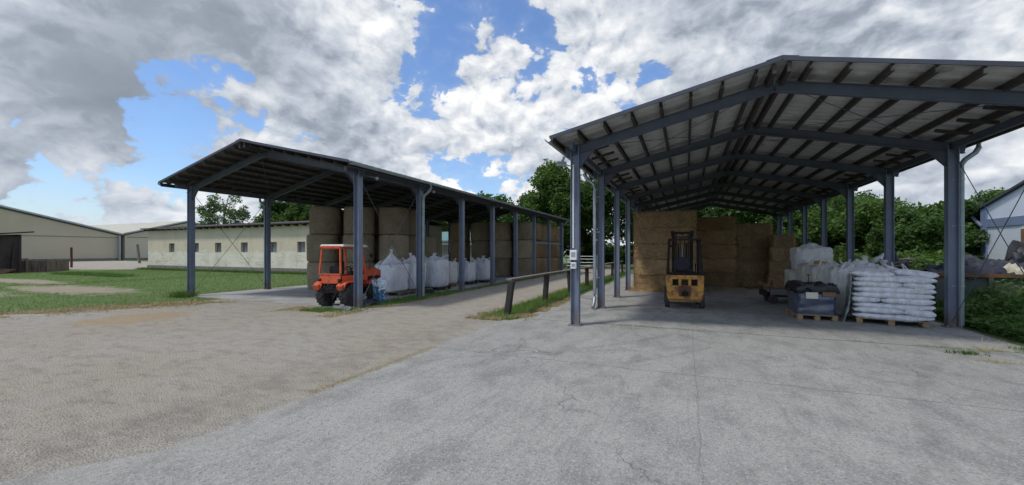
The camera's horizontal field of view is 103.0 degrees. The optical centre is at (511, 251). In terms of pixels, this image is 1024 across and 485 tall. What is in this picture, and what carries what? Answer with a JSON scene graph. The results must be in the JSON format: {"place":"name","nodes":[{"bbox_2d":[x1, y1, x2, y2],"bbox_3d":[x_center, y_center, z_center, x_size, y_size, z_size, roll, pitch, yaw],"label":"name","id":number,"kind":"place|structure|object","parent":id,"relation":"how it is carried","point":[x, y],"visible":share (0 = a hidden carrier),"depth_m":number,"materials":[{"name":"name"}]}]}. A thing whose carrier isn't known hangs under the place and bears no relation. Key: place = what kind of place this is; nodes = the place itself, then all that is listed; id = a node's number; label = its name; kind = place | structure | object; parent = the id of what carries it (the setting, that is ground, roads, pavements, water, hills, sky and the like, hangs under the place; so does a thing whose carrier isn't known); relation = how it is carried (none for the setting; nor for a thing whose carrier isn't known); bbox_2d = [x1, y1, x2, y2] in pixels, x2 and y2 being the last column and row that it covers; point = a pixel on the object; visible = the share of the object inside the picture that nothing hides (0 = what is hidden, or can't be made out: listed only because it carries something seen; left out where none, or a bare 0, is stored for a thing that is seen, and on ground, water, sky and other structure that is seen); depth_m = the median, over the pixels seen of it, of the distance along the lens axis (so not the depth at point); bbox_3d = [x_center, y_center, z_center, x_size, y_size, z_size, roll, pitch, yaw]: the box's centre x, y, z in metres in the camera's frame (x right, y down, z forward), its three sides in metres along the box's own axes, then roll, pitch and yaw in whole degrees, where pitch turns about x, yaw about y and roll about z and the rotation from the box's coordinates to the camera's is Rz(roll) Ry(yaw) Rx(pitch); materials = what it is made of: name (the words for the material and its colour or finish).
{"place":"outdoors","nodes":[
{"label":"outdoors","id":0,"kind":"place"},
{"bbox_2d":[69,261,147,269],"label":"gravel track","id":1,"kind":"structure","parent":0,"point":[90,265],"depth_m":47.19,"materials":[{"name":"gravel"}]},
{"bbox_2d":[0,269,306,311],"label":"lawn grass","id":2,"kind":"structure","parent":0,"point":[124,279],"depth_m":21.16,"materials":[{"name":"plant"}]},
{"bbox_2d":[379,235,408,261],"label":"round bale","id":3,"kind":"object","parent":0,"point":[401,243],"visible":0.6,"depth_m":17.59},
{"bbox_2d":[379,207,408,234],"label":"round bale","id":4,"kind":"object","parent":3,"relation":"on","point":[392,218],"visible":0.95,"depth_m":17.55},
{"bbox_2d":[399,253,427,289],"bbox_3d":[-4.123,0.784,16.571,1.034,1.451,1.020,0,0,23],"label":"bulk bag","id":5,"kind":"object","parent":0,"point":[411,261],"visible":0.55,"depth_m":16.06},
{"bbox_2d":[471,240,489,257],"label":"round bale","id":6,"kind":"object","parent":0,"point":[480,248],"visible":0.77,"depth_m":27.10},
{"bbox_2d":[471,223,489,240],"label":"round bale","id":7,"kind":"object","parent":6,"relation":"on","point":[480,231],"visible":0.88,"depth_m":27.06},
{"bbox_2d":[0,252,1023,346],"bbox_3d":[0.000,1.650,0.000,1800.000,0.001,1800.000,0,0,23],"label":"ground","id":8,"kind":"structure","parent":0,"point":[71,290],"depth_m":18.06,"materials":[{"name":"plant"}]},
{"bbox_2d":[0,231,33,272],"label":"shack","id":9,"kind":"structure","parent":8,"relation":"on","point":[10,251],"depth_m":31.03,"materials":[{"name":"wood"}]},
{"bbox_2d":[22,258,68,271],"bbox_3d":[-39.109,1.107,33.458,3.112,1.085,2.717,0,0,-33],"label":"board pen","id":10,"kind":"object","parent":8,"relation":"on","point":[47,265],"visible":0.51,"depth_m":33.04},
{"bbox_2d":[0,205,123,260],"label":"farm hall","id":11,"kind":"structure","parent":8,"relation":"on","point":[51,238],"depth_m":65.50,"materials":[{"name":"paint"}]},
{"bbox_2d":[89,221,197,259],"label":"farm hall","id":12,"kind":"structure","parent":8,"relation":"on","point":[133,235],"depth_m":75.70,"materials":[{"name":"concrete"}]},
{"bbox_2d":[51,267,306,297],"bbox_3d":[-22.740,1.512,25.865,30.043,0.275,13.124,0,0,23],"label":"weed fringe","id":13,"kind":"object","parent":8,"relation":"on","point":[184,294],"visible":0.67,"depth_m":28.73,"materials":[{"name":"green plant"}]},
{"bbox_2d":[195,193,250,224],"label":"tree","id":14,"kind":"object","parent":8,"relation":"on","point":[236,216],"visible":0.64,"depth_m":61.46,"materials":[{"name":"green plant"}]},
{"bbox_2d":[248,200,292,222],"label":"tree","id":15,"kind":"object","parent":8,"relation":"on","point":[277,207],"visible":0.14,"depth_m":53.01,"materials":[{"name":"green plant"}]},
{"bbox_2d":[141,220,447,273],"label":"stable","id":16,"kind":"structure","parent":8,"relation":"on","point":[167,248],"depth_m":32.49,"materials":[{"name":"paint"}]},
{"bbox_2d":[280,202,341,221],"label":"tree","id":17,"kind":"object","parent":8,"relation":"on","point":[297,212],"visible":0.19,"depth_m":51.18,"materials":[{"name":"green plant"}]},
{"bbox_2d":[0,266,624,484],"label":"gravel yard","id":18,"kind":"structure","parent":8,"relation":"on","point":[36,332],"depth_m":6.03,"materials":[{"name":"gravel"}]},
{"bbox_2d":[0,298,253,319],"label":"lawn rim straw","id":19,"kind":"object","parent":18,"relation":"on","point":[124,306],"visible":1,"depth_m":11.84,"materials":[{"name":"beige plant"}]},
{"bbox_2d":[270,295,446,316],"bbox_3d":[-4.476,1.625,13.040,2.814,0.038,5.554,0,0,23],"label":"grass strip","id":20,"kind":"object","parent":18,"relation":"on","point":[328,314],"visible":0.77,"depth_m":11.40,"materials":[{"name":"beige plant"}]},
{"bbox_2d":[191,273,554,306],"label":"shed slab","id":21,"kind":"structure","parent":8,"relation":"on","point":[302,295],"depth_m":15.09,"materials":[{"name":"concrete"}]},
{"bbox_2d":[307,262,338,289],"bbox_3d":[-8.267,1.042,17.841,1.300,1.190,1.302,0,0,-6],"label":"round bale","id":22,"kind":"object","parent":21,"relation":"on","point":[312,273],"visible":0.34,"depth_m":17.27},
{"bbox_2d":[306,234,338,261],"bbox_3d":[-8.254,-0.146,17.780,1.301,1.195,1.305,0,0,4],"label":"round bale","id":23,"kind":"object","parent":22,"relation":"on","point":[314,242],"visible":0.92,"depth_m":17.23},
{"bbox_2d":[309,206,340,234],"bbox_3d":[-8.169,-1.328,17.840,1.298,1.190,1.298,0,0,20],"label":"round bale","id":24,"kind":"object","parent":23,"relation":"on","point":[324,220],"visible":0.92,"depth_m":17.30},
{"bbox_2d":[313,244,380,306],"bbox_3d":[-5.032,0.725,12.875,1.100,1.865,2.461,0,0,15],"label":"tractor","id":25,"kind":"object","parent":21,"relation":"on","point":[333,285],"visible":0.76,"depth_m":11.99,"materials":[{"name":"metal"}]},
{"bbox_2d":[344,262,374,273],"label":"round bale","id":26,"kind":"object","parent":21,"relation":"on","point":[351,264],"visible":0.16,"depth_m":17.41},
{"bbox_2d":[343,234,374,261],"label":"round bale","id":27,"kind":"object","parent":26,"relation":"on","point":[368,241],"visible":0.54,"depth_m":17.30},
{"bbox_2d":[343,206,374,234],"bbox_3d":[-6.670,-1.328,17.811,1.298,1.190,1.298,0,0,-21],"label":"round bale","id":28,"kind":"object","parent":27,"relation":"on","point":[368,220],"visible":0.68,"depth_m":17.33},
{"bbox_2d":[157,138,568,308],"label":"open shed","id":29,"kind":"structure","parent":21,"relation":"on","point":[269,174],"depth_m":15.94,"materials":[{"name":"blue paint"}]},
{"bbox_2d":[385,290,415,295],"bbox_3d":[-4.446,1.577,15.549,1.200,0.130,1.000,0,0,23],"label":"pallet","id":30,"kind":"object","parent":21,"relation":"on","point":[406,292],"visible":0.52,"depth_m":15.29,"materials":[{"name":"grey wood"}]},
{"bbox_2d":[374,249,409,291],"bbox_3d":[-4.604,0.715,15.559,1.044,1.590,1.074,0,0,23],"label":"bulk bag","id":31,"kind":"object","parent":30,"relation":"on","point":[394,274],"visible":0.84,"depth_m":15.20,"materials":[{"name":"fabric"}]},
{"bbox_2d":[425,286,450,290],"bbox_3d":[-3.312,1.577,17.566,1.000,0.130,0.950,0,0,23],"label":"pallet","id":32,"kind":"object","parent":21,"relation":"on","point":[442,288],"visible":0.45,"depth_m":17.32,"materials":[{"name":"wood"}]},
{"bbox_2d":[425,253,449,286],"bbox_3d":[-3.338,0.788,17.556,1.044,1.443,1.040,0,0,23],"label":"bulk bag","id":33,"kind":"object","parent":32,"relation":"on","point":[437,271],"visible":0.88,"depth_m":17.11,"materials":[{"name":"fabric"}]},
{"bbox_2d":[457,281,477,284],"bbox_3d":[-2.396,1.577,20.546,1.000,0.130,0.950,0,0,23],"label":"pallet","id":34,"kind":"object","parent":21,"relation":"on","point":[471,282],"visible":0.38,"depth_m":20.38,"materials":[{"name":"wood"}]},
{"bbox_2d":[454,257,476,281],"bbox_3d":[-2.413,0.910,20.552,0.970,1.200,0.967,0,0,23],"label":"bulk bag","id":35,"kind":"object","parent":34,"relation":"on","point":[470,272],"visible":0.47,"depth_m":20.18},
{"bbox_2d":[475,279,495,282],"bbox_3d":[-1.524,1.577,21.696,1.000,0.130,0.950,0,0,23],"label":"pallet","id":36,"kind":"object","parent":21,"relation":"on","point":[486,281],"visible":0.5,"depth_m":21.25,"materials":[{"name":"wood"}]},
{"bbox_2d":[475,256,489,279],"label":"bulk bag","id":37,"kind":"object","parent":36,"relation":"on","point":[482,264],"visible":0.71,"depth_m":21.30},
{"bbox_2d":[495,258,510,276],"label":"round bale","id":38,"kind":"object","parent":21,"relation":"on","point":[502,266],"visible":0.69,"depth_m":26.45},
{"bbox_2d":[495,240,511,257],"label":"round bale","id":39,"kind":"object","parent":38,"relation":"on","point":[503,248],"visible":0.75,"depth_m":26.43},
{"bbox_2d":[495,222,510,239],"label":"round bale","id":40,"kind":"object","parent":39,"relation":"on","point":[502,230],"visible":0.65,"depth_m":26.50},
{"bbox_2d":[513,258,531,276],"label":"round bale","id":41,"kind":"object","parent":21,"relation":"on","point":[524,266],"visible":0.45,"depth_m":25.81},
{"bbox_2d":[518,240,531,257],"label":"round bale","id":42,"kind":"object","parent":41,"relation":"on","point":[524,248],"visible":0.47,"depth_m":25.87},
{"bbox_2d":[518,221,531,239],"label":"round bale","id":43,"kind":"object","parent":42,"relation":"on","point":[524,230],"visible":0.62,"depth_m":25.79},
{"bbox_2d":[372,278,386,302],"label":"printed sack","id":44,"kind":"object","parent":8,"relation":"on","point":[379,285],"visible":0.94,"depth_m":12.84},
{"bbox_2d":[299,272,565,312],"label":"shed edge grass","id":45,"kind":"structure","parent":8,"relation":"on","point":[388,302],"depth_m":13.30,"materials":[{"name":"plant"}]},
{"bbox_2d":[0,273,1023,484],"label":"concrete yard","id":46,"kind":"structure","parent":8,"relation":"on","point":[550,397],"depth_m":4.15,"materials":[{"name":"concrete"}]},
{"bbox_2d":[634,274,665,290],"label":"straw bale","id":47,"kind":"object","parent":46,"relation":"on","point":[659,287],"visible":0.37,"depth_m":16.95},
{"bbox_2d":[634,259,696,274],"bbox_3d":[6.548,0.662,17.348,2.466,0.683,1.650,0,0,23],"label":"straw bale","id":48,"kind":"object","parent":47,"relation":"on","point":[642,265],"visible":0.57,"depth_m":16.85},
{"bbox_2d":[634,243,696,259],"bbox_3d":[6.529,0.009,17.408,2.500,0.676,1.578,0,0,23],"label":"straw bale","id":49,"kind":"object","parent":48,"relation":"on","point":[652,254],"visible":0.52,"depth_m":16.88},
{"bbox_2d":[633,227,696,243],"bbox_3d":[6.538,-0.646,17.365,2.509,0.679,1.658,0,0,23],"label":"straw bale","id":50,"kind":"object","parent":49,"relation":"on","point":[643,235],"visible":0.63,"depth_m":16.79},
{"bbox_2d":[634,211,696,227],"bbox_3d":[6.550,-1.300,17.391,2.463,0.678,1.578,0,0,23],"label":"straw bale","id":51,"kind":"object","parent":50,"relation":"on","point":[670,217],"visible":0.67,"depth_m":16.69},
{"bbox_2d":[664,231,704,307],"bbox_3d":[5.411,0.491,12.909,1.120,2.298,2.942,0,0,20],"label":"forklift","id":52,"kind":"object","parent":46,"relation":"on","point":[684,282],"visible":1,"depth_m":11.78,"materials":[{"name":"yellow paint"}]},
{"bbox_2d":[605,280,782,302],"bbox_3d":[8.378,1.475,17.689,11.293,0.328,9.838,0,0,-4],"label":"loose straw","id":53,"kind":"object","parent":46,"relation":"on","point":[753,285],"visible":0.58,"depth_m":17.86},
{"bbox_2d":[632,209,796,286],"bbox_3d":[8.989,-0.055,17.531,7.999,3.336,2.570,0,0,-5],"label":"bale fringe","id":54,"kind":"object","parent":46,"relation":"on","point":[671,242],"visible":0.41,"depth_m":17.07,"materials":[{"name":"plant"}]},
{"bbox_2d":[634,209,797,290],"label":"stalk ends","id":55,"kind":"object","parent":54,"relation":"attached to","point":[708,276],"visible":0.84,"depth_m":18.37,"materials":[{"name":"plant"}]},
{"bbox_2d":[699,272,735,286],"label":"straw bale","id":56,"kind":"object","parent":46,"relation":"on","point":[707,280],"visible":0.43,"depth_m":19.08},
{"bbox_2d":[696,258,736,272],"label":"straw bale","id":57,"kind":"object","parent":56,"relation":"on","point":[717,266],"visible":0.61,"depth_m":19.04},
{"bbox_2d":[696,244,736,258],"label":"straw bale","id":58,"kind":"object","parent":57,"relation":"on","point":[723,251],"visible":0.59,"depth_m":19.12},
{"bbox_2d":[697,230,735,244],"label":"straw bale","id":59,"kind":"object","parent":58,"relation":"on","point":[715,237],"visible":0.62,"depth_m":19.04},
{"bbox_2d":[696,216,736,230],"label":"straw bale","id":60,"kind":"object","parent":59,"relation":"on","point":[721,223],"visible":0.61,"depth_m":19.12},
{"bbox_2d":[735,273,766,285],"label":"straw bale","id":61,"kind":"object","parent":46,"relation":"on","point":[752,278],"visible":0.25,"depth_m":19.41},
{"bbox_2d":[735,261,767,272],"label":"straw bale","id":62,"kind":"object","parent":61,"relation":"on","point":[763,265],"visible":0.45,"depth_m":19.38},
{"bbox_2d":[735,248,768,260],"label":"straw bale","id":63,"kind":"object","parent":62,"relation":"on","point":[752,253],"visible":0.56,"depth_m":19.38},
{"bbox_2d":[734,236,769,248],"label":"straw bale","id":64,"kind":"object","parent":63,"relation":"on","point":[762,242],"visible":0.52,"depth_m":19.37},
{"bbox_2d":[735,223,772,235],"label":"straw bale","id":65,"kind":"object","parent":64,"relation":"on","point":[759,233],"visible":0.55,"depth_m":19.33},
{"bbox_2d":[759,280,788,303],"bbox_3d":[8.684,1.279,12.937,1.320,0.738,0.760,0,0,20],"label":"platform cart","id":66,"kind":"object","parent":46,"relation":"on","point":[773,294],"visible":0.53,"depth_m":12.77,"materials":[{"name":"black metal"}]},
{"bbox_2d":[765,274,784,287],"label":"straw bale","id":67,"kind":"object","parent":46,"relation":"on","point":[768,277],"visible":0.38,"depth_m":18.45},
{"bbox_2d":[766,261,790,274],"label":"straw bale","id":68,"kind":"object","parent":67,"relation":"on","point":[774,268],"visible":0.61,"depth_m":18.40},
{"bbox_2d":[767,248,790,261],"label":"straw bale","id":69,"kind":"object","parent":68,"relation":"on","point":[774,252],"visible":0.69,"depth_m":18.34},
{"bbox_2d":[768,235,795,247],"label":"straw bale","id":70,"kind":"object","parent":69,"relation":"on","point":[791,238],"visible":0.83,"depth_m":18.29},
{"bbox_2d":[545,55,1023,328],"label":"open shed","id":71,"kind":"structure","parent":46,"relation":"on","point":[780,136],"depth_m":9.04,"materials":[{"name":"blue paint"}]},
{"bbox_2d":[784,269,796,298],"bbox_3d":[9.742,1.097,13.567,1.060,1.066,1.041,0,0,23],"label":"bulk bag","id":72,"kind":"object","parent":46,"relation":"on","point":[790,274],"visible":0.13,"depth_m":13.50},
{"bbox_2d":[790,242,833,269],"bbox_3d":[9.781,0.162,13.334,1.054,0.915,1.024,0,0,23],"label":"bulk bag","id":73,"kind":"object","parent":72,"relation":"on","point":[808,252],"visible":0.79,"depth_m":12.98,"materials":[{"name":"fabric"}]},
{"bbox_2d":[786,308,837,321],"bbox_3d":[7.494,1.577,10.228,0.800,0.130,1.250,0,0,23],"label":"pallet","id":74,"kind":"object","parent":46,"relation":"on","point":[814,317],"visible":0.62,"depth_m":9.78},
{"bbox_2d":[784,274,839,315],"bbox_3d":[7.487,1.040,10.212,0.860,0.940,1.314,0,0,23],"label":"wrapped load","id":75,"kind":"object","parent":74,"relation":"on","point":[815,298],"visible":1,"depth_m":9.72,"materials":[{"name":"blue plastic"}]},
{"bbox_2d":[805,258,842,281],"bbox_3d":[9.053,0.912,11.514,1.150,1.437,1.155,0,0,23],"label":"bulk bag","id":76,"kind":"object","parent":46,"relation":"on","point":[814,272],"visible":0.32,"depth_m":11.37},
{"bbox_2d":[823,253,888,316],"bbox_3d":[8.857,0.832,10.514,1.231,1.596,1.197,0,0,23],"label":"bulk bag","id":77,"kind":"object","parent":46,"relation":"on","point":[836,275],"visible":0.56,"depth_m":10.23,"materials":[{"name":"fabric"}]},
{"bbox_2d":[853,316,929,328],"bbox_3d":[8.661,1.577,9.370,1.200,0.130,0.950,0,0,36],"label":"pallet","id":78,"kind":"object","parent":46,"relation":"on","point":[924,324],"visible":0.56,"depth_m":9.00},
{"bbox_2d":[851,311,934,321],"bbox_3d":[8.525,1.465,9.162,1.381,0.170,0.546,-1,-1,36],"label":"sack","id":79,"kind":"object","parent":78,"relation":"on","point":[901,317],"visible":0.73,"depth_m":8.97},
{"bbox_2d":[852,305,903,313],"bbox_3d":[8.332,1.325,9.277,0.905,0.170,0.538,-1,-1,34],"label":"sack","id":80,"kind":"object","parent":79,"relation":"on","point":[874,310],"visible":0.68,"depth_m":9.09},
{"bbox_2d":[904,310,936,317],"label":"sack","id":81,"kind":"object","parent":79,"relation":"on","point":[926,314],"visible":0.69,"depth_m":8.68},
{"bbox_2d":[852,301,935,310],"bbox_3d":[8.533,1.229,9.155,1.381,0.170,0.546,0,0,34],"label":"sack","id":82,"kind":"object","parent":81,"relation":"on","point":[902,307],"visible":0.69,"depth_m":8.94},
{"bbox_2d":[851,295,880,302],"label":"sack","id":83,"kind":"object","parent":82,"relation":"on","point":[859,299],"visible":0.73,"depth_m":9.23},
{"bbox_2d":[851,291,934,299],"bbox_3d":[8.513,0.973,9.155,1.377,0.181,0.546,1,0,34],"label":"sack","id":84,"kind":"object","parent":83,"relation":"on","point":[890,295],"visible":0.71,"depth_m":8.96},
{"bbox_2d":[852,286,936,294],"bbox_3d":[8.542,0.855,9.147,1.377,0.181,0.546,1,1,37],"label":"sack","id":85,"kind":"object","parent":84,"relation":"on","point":[898,290],"visible":0.61,"depth_m":8.91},
{"bbox_2d":[851,280,902,287],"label":"sack","id":86,"kind":"object","parent":85,"relation":"on","point":[876,284],"visible":0.69,"depth_m":9.10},
{"bbox_2d":[853,275,936,283],"bbox_3d":[8.532,0.619,9.123,1.377,0.181,0.546,1,1,36],"label":"sack","id":87,"kind":"object","parent":86,"relation":"on","point":[911,279],"visible":0.8,"depth_m":8.89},
{"bbox_2d":[880,298,935,305],"bbox_3d":[8.712,1.093,9.022,0.916,0.171,0.545,1,0,35],"label":"sack","id":88,"kind":"object","parent":82,"relation":"on","point":[907,301],"visible":0.71,"depth_m":8.81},
{"bbox_2d":[496,190,570,244],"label":"tree","id":89,"kind":"object","parent":8,"relation":"on","point":[507,218],"visible":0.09,"depth_m":46.92,"materials":[{"name":"green plant"}]},
{"bbox_2d":[521,159,596,241],"bbox_3d":[5.153,-3.642,40.194,8.482,10.601,8.345,0,0,23],"label":"tree","id":90,"kind":"object","parent":8,"relation":"on","point":[551,181],"visible":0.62,"depth_m":37.79,"materials":[{"name":"green plant"}]},
{"bbox_2d":[563,210,612,263],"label":"tree","id":91,"kind":"object","parent":8,"relation":"on","point":[586,241],"visible":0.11,"depth_m":51.80,"materials":[{"name":"green plant"}]},
{"bbox_2d":[568,171,633,261],"bbox_3d":[9.791,-3.480,38.861,9.238,10.278,9.294,0,0,13],"label":"tree","id":92,"kind":"object","parent":8,"relation":"on","point":[586,192],"visible":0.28,"depth_m":37.01,"materials":[{"name":"green plant"}]},
{"bbox_2d":[569,243,633,264],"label":"hedge","id":93,"kind":"object","parent":8,"relation":"on","point":[609,253],"visible":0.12,"depth_m":52.68,"materials":[{"name":"green plant"}]},
{"bbox_2d":[701,203,768,223],"bbox_3d":[21.736,-2.953,36.082,9.686,9.224,9.385,0,0,23],"label":"tree","id":94,"kind":"object","parent":8,"relation":"on","point":[744,217],"visible":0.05,"depth_m":34.48,"materials":[{"name":"green plant"}]},
{"bbox_2d":[759,202,845,246],"bbox_3d":[21.065,-1.743,29.671,4.942,6.794,5.717,0,0,-26],"label":"tree","id":95,"kind":"object","parent":8,"relation":"on","point":[797,219],"visible":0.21,"depth_m":28.88,"materials":[{"name":"green plant"}]},
{"bbox_2d":[794,194,895,252],"bbox_3d":[19.300,-1.037,23.854,4.699,5.381,4.848,0,0,23],"label":"bush","id":96,"kind":"object","parent":8,"relation":"on","point":[814,225],"visible":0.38,"depth_m":23.45,"materials":[{"name":"green plant"}]},
{"bbox_2d":[827,195,916,256],"bbox_3d":[19.598,-0.721,21.937,5.123,4.749,4.635,0,0,23],"label":"bush","id":97,"kind":"object","parent":8,"relation":"on","point":[868,212],"visible":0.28,"depth_m":21.47,"materials":[{"name":"green plant"}]},
{"bbox_2d":[833,243,943,269],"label":"undergrowth","id":98,"kind":"object","parent":8,"relation":"on","point":[937,257],"visible":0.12,"depth_m":14.31,"materials":[{"name":"green plant"}]},
{"bbox_2d":[861,208,968,259],"bbox_3d":[17.313,-0.131,17.705,3.762,3.570,3.389,0,0,-39],"label":"bush","id":99,"kind":"object","parent":8,"relation":"on","point":[875,244],"visible":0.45,"depth_m":16.89,"materials":[{"name":"green plant"}]},
{"bbox_2d":[867,211,967,258],"bbox_3d":[17.245,-0.041,17.402,3.002,3.390,2.811,0,0,23],"label":"bush","id":100,"kind":"object","parent":8,"relation":"on","point":[906,230],"visible":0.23,"depth_m":16.71,"materials":[{"name":"green plant"}]},
{"bbox_2d":[912,200,977,241],"bbox_3d":[26.367,-0.758,25.778,5.154,4.824,3.991,0,0,23],"label":"tree","id":101,"kind":"object","parent":8,"relation":"on","point":[934,210],"visible":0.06,"depth_m":24.96,"materials":[{"name":"green plant"}]},
{"bbox_2d":[919,270,1023,305],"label":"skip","id":102,"kind":"object","parent":8,"relation":"on","point":[983,282],"visible":0.12,"depth_m":10.17,"materials":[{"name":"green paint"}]},
{"bbox_2d":[921,254,1023,278],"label":"plastic sheet","id":103,"kind":"object","parent":102,"relation":"on","point":[973,264],"visible":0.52,"depth_m":10.42,"materials":[{"name":"plastic"}]},
{"bbox_2d":[1004,240,1023,262],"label":"plastic sheet","id":104,"kind":"object","parent":102,"relation":"in","point":[1016,248],"visible":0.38,"depth_m":10.78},
{"bbox_2d":[931,273,1023,343],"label":"nettle thicket","id":105,"kind":"object","parent":8,"relation":"on","point":[1004,314],"visible":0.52,"depth_m":8.78,"materials":[{"name":"green plant"}]},
{"bbox_2d":[965,199,989,259],"bbox_3d":[31.244,-1.015,28.531,5.182,5.337,5.058,0,0,23],"label":"tree","id":106,"kind":"object","parent":8,"relation":"on","point":[972,248],"visible":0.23,"depth_m":27.20,"materials":[{"name":"green plant"}]},
{"bbox_2d":[967,187,1007,203],"bbox_3d":[45.425,-2.201,38.162,7.994,7.710,7.547,0,0,23],"label":"tree","id":107,"kind":"object","parent":8,"relation":"on","point":[990,195],"visible":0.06,"depth_m":37.85,"materials":[{"name":"green plant"}]},
{"bbox_2d":[970,180,1023,259],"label":"panel hall","id":108,"kind":"structure","parent":8,"relation":"on","point":[999,207],"depth_m":25.18,"materials":[{"name":"white metal"}]},
{"bbox_2d":[0,0,1023,251],"label":"sky","id":109,"kind":"structure","parent":0,"point":[102,101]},
{"bbox_2d":[482,271,632,319],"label":"grass strip","id":110,"kind":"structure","parent":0,"point":[538,302],"depth_m":12.75,"materials":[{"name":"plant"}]},
{"bbox_2d":[465,279,592,320],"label":"dry grass","id":111,"kind":"structure","parent":110,"relation":"on","point":[523,315],"depth_m":10.53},
{"bbox_2d":[504,261,623,314],"bbox_3d":[4.037,1.181,20.128,0.309,0.958,21.211,0,0,23],"label":"rail fence","id":112,"kind":"object","parent":110,"relation":"on","point":[509,295],"visible":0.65,"depth_m":13.15,"materials":[{"name":"wood"}]},
{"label":"sack","id":113,"kind":"object","parent":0,"visible":0},
{"bbox_2d":[889,269,938,277],"bbox_3d":[8.997,0.501,9.129,0.784,0.165,0.546,7,4,37],"label":"sack","id":114,"kind":"object","parent":113,"relation":"on","point":[903,272],"visible":0.76,"depth_m":8.95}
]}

